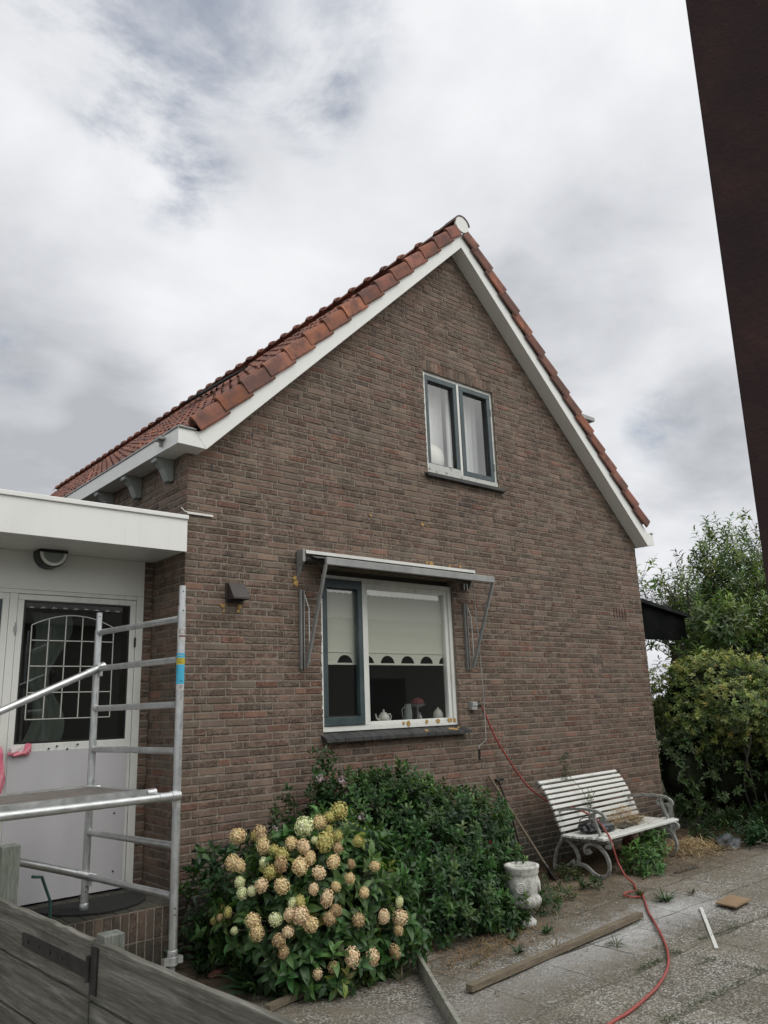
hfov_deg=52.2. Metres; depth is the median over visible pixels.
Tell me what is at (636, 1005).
extension cable
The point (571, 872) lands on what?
green weed
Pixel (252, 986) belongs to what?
thistle plant
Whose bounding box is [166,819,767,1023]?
patio
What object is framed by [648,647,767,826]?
rhododendron bush
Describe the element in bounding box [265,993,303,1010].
short timber
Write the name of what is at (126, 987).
plank fence
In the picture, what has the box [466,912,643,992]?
long timber
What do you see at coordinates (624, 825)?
bark piece
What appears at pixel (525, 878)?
stone urn
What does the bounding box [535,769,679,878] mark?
garden bench
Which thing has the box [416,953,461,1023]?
whitewashed board
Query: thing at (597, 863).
soil bed
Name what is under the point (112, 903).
doormat
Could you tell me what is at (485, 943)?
straw
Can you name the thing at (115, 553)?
flat roofed extension
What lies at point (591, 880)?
green weed
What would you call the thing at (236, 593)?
vent hood
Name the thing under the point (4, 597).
window
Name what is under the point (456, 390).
window
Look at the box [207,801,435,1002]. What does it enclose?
hydrangea bush
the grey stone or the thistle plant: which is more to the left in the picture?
the thistle plant
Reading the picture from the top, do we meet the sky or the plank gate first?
the sky
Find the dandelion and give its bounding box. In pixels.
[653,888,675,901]
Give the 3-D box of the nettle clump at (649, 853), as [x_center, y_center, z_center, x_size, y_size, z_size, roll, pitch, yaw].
[2.640,3.525,7.972,0.551,0.414,0.490,10,-18,-40]
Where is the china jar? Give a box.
[433,707,443,717]
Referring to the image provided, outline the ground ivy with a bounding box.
[687,806,767,847]
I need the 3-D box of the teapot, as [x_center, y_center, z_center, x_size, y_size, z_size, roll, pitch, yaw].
[-0.004,2.014,7.714,0.124,0.134,0.187,-6,-15,17]
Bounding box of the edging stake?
[662,803,675,837]
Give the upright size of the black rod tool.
0.956 m
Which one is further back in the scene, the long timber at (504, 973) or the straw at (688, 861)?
the straw at (688, 861)
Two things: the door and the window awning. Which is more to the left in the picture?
the door
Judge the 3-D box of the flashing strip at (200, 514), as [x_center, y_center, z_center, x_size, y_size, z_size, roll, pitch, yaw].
[-1.579,0.003,6.593,0.309,0.043,0.030,12,-19,-43]
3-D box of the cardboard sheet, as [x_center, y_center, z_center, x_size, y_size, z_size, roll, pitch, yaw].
[2.967,3.312,6.666,0.386,0.012,0.209,12,-19,-44]
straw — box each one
[385,913,581,1004]
[459,869,687,952]
[481,866,766,983]
[614,835,745,860]
[614,850,757,884]
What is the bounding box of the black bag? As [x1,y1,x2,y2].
[577,817,614,832]
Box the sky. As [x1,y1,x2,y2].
[0,0,761,697]
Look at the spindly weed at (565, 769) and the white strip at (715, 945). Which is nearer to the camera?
the white strip at (715, 945)
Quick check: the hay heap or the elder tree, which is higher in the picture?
the elder tree
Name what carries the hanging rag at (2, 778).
hanging from the flat roofed extension
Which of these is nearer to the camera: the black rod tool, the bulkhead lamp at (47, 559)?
the bulkhead lamp at (47, 559)
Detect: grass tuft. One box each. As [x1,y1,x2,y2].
[386,964,413,981]
[503,929,520,940]
[511,945,526,953]
[541,924,553,933]
[545,939,561,948]
[603,933,627,947]
[633,888,646,895]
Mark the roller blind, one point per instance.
(401, 626)
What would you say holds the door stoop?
on the patio
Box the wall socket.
[469,702,481,709]
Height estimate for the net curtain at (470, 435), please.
1.170 m
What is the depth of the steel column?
1.31 m
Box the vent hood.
[225,582,249,603]
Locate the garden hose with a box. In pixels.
[31,875,51,918]
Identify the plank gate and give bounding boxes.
[0,897,96,1023]
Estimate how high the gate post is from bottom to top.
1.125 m
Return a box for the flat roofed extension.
[0,489,188,907]
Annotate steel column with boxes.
[685,0,767,591]
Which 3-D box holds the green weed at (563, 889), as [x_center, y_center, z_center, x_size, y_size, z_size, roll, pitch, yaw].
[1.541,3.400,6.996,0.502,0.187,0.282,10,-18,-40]
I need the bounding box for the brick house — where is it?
[50,215,663,952]
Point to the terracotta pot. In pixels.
(627, 839)
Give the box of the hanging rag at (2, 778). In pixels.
[0,747,4,793]
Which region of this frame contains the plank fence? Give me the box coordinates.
[84,929,297,1023]
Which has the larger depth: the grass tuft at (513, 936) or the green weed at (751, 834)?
the green weed at (751, 834)
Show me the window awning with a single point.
(470, 576)
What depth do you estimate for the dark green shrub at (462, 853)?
6.32 m
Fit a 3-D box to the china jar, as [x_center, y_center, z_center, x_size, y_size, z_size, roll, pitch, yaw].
[0.566,2.109,8.180,0.110,0.136,0.108,10,-18,-40]
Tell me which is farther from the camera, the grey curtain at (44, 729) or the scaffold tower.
the grey curtain at (44, 729)
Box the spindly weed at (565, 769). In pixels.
[558,752,596,860]
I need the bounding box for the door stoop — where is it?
[21,888,185,964]
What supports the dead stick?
on the patio
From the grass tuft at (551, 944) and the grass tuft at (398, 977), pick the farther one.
the grass tuft at (551, 944)
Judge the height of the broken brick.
0.051 m
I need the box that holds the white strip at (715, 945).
[699,907,718,948]
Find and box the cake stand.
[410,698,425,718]
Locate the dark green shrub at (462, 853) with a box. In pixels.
[270,756,534,950]
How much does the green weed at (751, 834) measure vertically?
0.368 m
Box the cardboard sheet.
[715,894,750,907]
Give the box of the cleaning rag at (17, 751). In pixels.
[6,743,31,756]
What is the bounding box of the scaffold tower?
[0,585,185,970]
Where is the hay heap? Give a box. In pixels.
[604,802,654,830]
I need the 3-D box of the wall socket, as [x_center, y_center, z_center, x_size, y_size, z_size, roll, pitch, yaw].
[0.963,2.041,8.246,0.145,0.084,0.063,10,-18,-40]
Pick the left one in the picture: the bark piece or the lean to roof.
the bark piece
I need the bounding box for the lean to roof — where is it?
[640,598,689,729]
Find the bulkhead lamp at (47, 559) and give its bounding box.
[33,549,67,569]
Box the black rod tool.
[495,777,523,859]
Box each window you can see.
[0,592,9,706]
[321,574,457,732]
[423,371,497,487]
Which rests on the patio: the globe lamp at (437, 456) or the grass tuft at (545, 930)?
the grass tuft at (545, 930)
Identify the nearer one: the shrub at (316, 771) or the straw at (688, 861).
the shrub at (316, 771)
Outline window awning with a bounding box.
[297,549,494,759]
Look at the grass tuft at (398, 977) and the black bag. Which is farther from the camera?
the black bag
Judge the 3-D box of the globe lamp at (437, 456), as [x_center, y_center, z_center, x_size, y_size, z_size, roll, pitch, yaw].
[0.541,-0.615,8.914,0.370,0.335,0.184,10,-18,-40]
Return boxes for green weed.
[531,873,562,917]
[540,881,578,904]
[555,861,584,881]
[576,874,604,889]
[740,816,767,848]
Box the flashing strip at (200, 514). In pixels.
[181,507,212,516]
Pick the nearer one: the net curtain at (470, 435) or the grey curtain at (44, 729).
the grey curtain at (44, 729)
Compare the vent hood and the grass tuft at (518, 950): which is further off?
the vent hood
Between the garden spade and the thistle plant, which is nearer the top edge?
the garden spade
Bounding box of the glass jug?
[401,704,411,719]
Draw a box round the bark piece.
[616,822,638,827]
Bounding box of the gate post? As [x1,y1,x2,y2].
[0,843,20,904]
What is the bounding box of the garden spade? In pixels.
[488,775,556,880]
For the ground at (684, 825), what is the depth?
11.62 m
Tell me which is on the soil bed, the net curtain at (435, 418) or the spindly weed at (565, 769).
the spindly weed at (565, 769)
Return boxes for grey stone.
[712,833,741,850]
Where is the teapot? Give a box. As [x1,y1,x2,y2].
[375,709,391,720]
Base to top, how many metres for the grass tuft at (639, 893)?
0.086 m
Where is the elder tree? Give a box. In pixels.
[637,507,767,752]
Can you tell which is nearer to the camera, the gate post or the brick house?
the gate post
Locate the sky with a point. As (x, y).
(185, 184)
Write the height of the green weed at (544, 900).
0.350 m
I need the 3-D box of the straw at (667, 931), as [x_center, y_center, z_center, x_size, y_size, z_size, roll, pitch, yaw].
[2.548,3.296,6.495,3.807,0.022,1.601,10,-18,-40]
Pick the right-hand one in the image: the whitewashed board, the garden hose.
the whitewashed board
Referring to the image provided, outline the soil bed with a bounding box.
[182,811,767,967]
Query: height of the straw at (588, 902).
0.042 m
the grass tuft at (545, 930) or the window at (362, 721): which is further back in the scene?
the window at (362, 721)
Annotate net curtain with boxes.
[427,384,443,465]
[444,389,478,473]
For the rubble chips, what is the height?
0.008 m
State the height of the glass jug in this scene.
0.180 m
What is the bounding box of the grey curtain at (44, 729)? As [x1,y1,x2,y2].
[22,612,72,741]
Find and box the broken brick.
[207,969,226,977]
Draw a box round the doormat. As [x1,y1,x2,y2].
[32,891,144,916]
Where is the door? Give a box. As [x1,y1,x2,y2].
[0,594,135,905]
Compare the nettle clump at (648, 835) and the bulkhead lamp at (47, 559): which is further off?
the nettle clump at (648, 835)
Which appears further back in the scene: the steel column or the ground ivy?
the ground ivy
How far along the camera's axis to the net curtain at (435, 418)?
9.25 m
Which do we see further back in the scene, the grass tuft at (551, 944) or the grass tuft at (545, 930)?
the grass tuft at (545, 930)
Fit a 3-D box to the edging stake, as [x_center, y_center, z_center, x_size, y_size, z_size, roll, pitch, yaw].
[3.589,3.894,9.866,0.110,0.420,0.100,10,-18,-40]
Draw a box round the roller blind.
[327,589,443,665]
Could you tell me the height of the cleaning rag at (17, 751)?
0.098 m
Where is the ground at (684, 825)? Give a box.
[180,717,751,953]
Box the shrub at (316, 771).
[241,744,339,861]
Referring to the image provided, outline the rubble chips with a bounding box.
[403,864,767,1018]
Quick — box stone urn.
[504,861,541,928]
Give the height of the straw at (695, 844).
0.179 m
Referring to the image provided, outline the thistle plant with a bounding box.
[213,960,286,999]
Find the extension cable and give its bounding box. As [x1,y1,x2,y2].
[481,706,669,1023]
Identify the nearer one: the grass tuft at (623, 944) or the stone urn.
the grass tuft at (623, 944)
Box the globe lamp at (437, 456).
[431,444,443,464]
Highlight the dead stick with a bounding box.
[674,863,697,873]
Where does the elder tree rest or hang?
on the ground at (684, 825)
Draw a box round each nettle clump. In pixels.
[618,837,667,877]
[637,827,671,860]
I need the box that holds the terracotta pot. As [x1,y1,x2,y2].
[621,833,638,850]

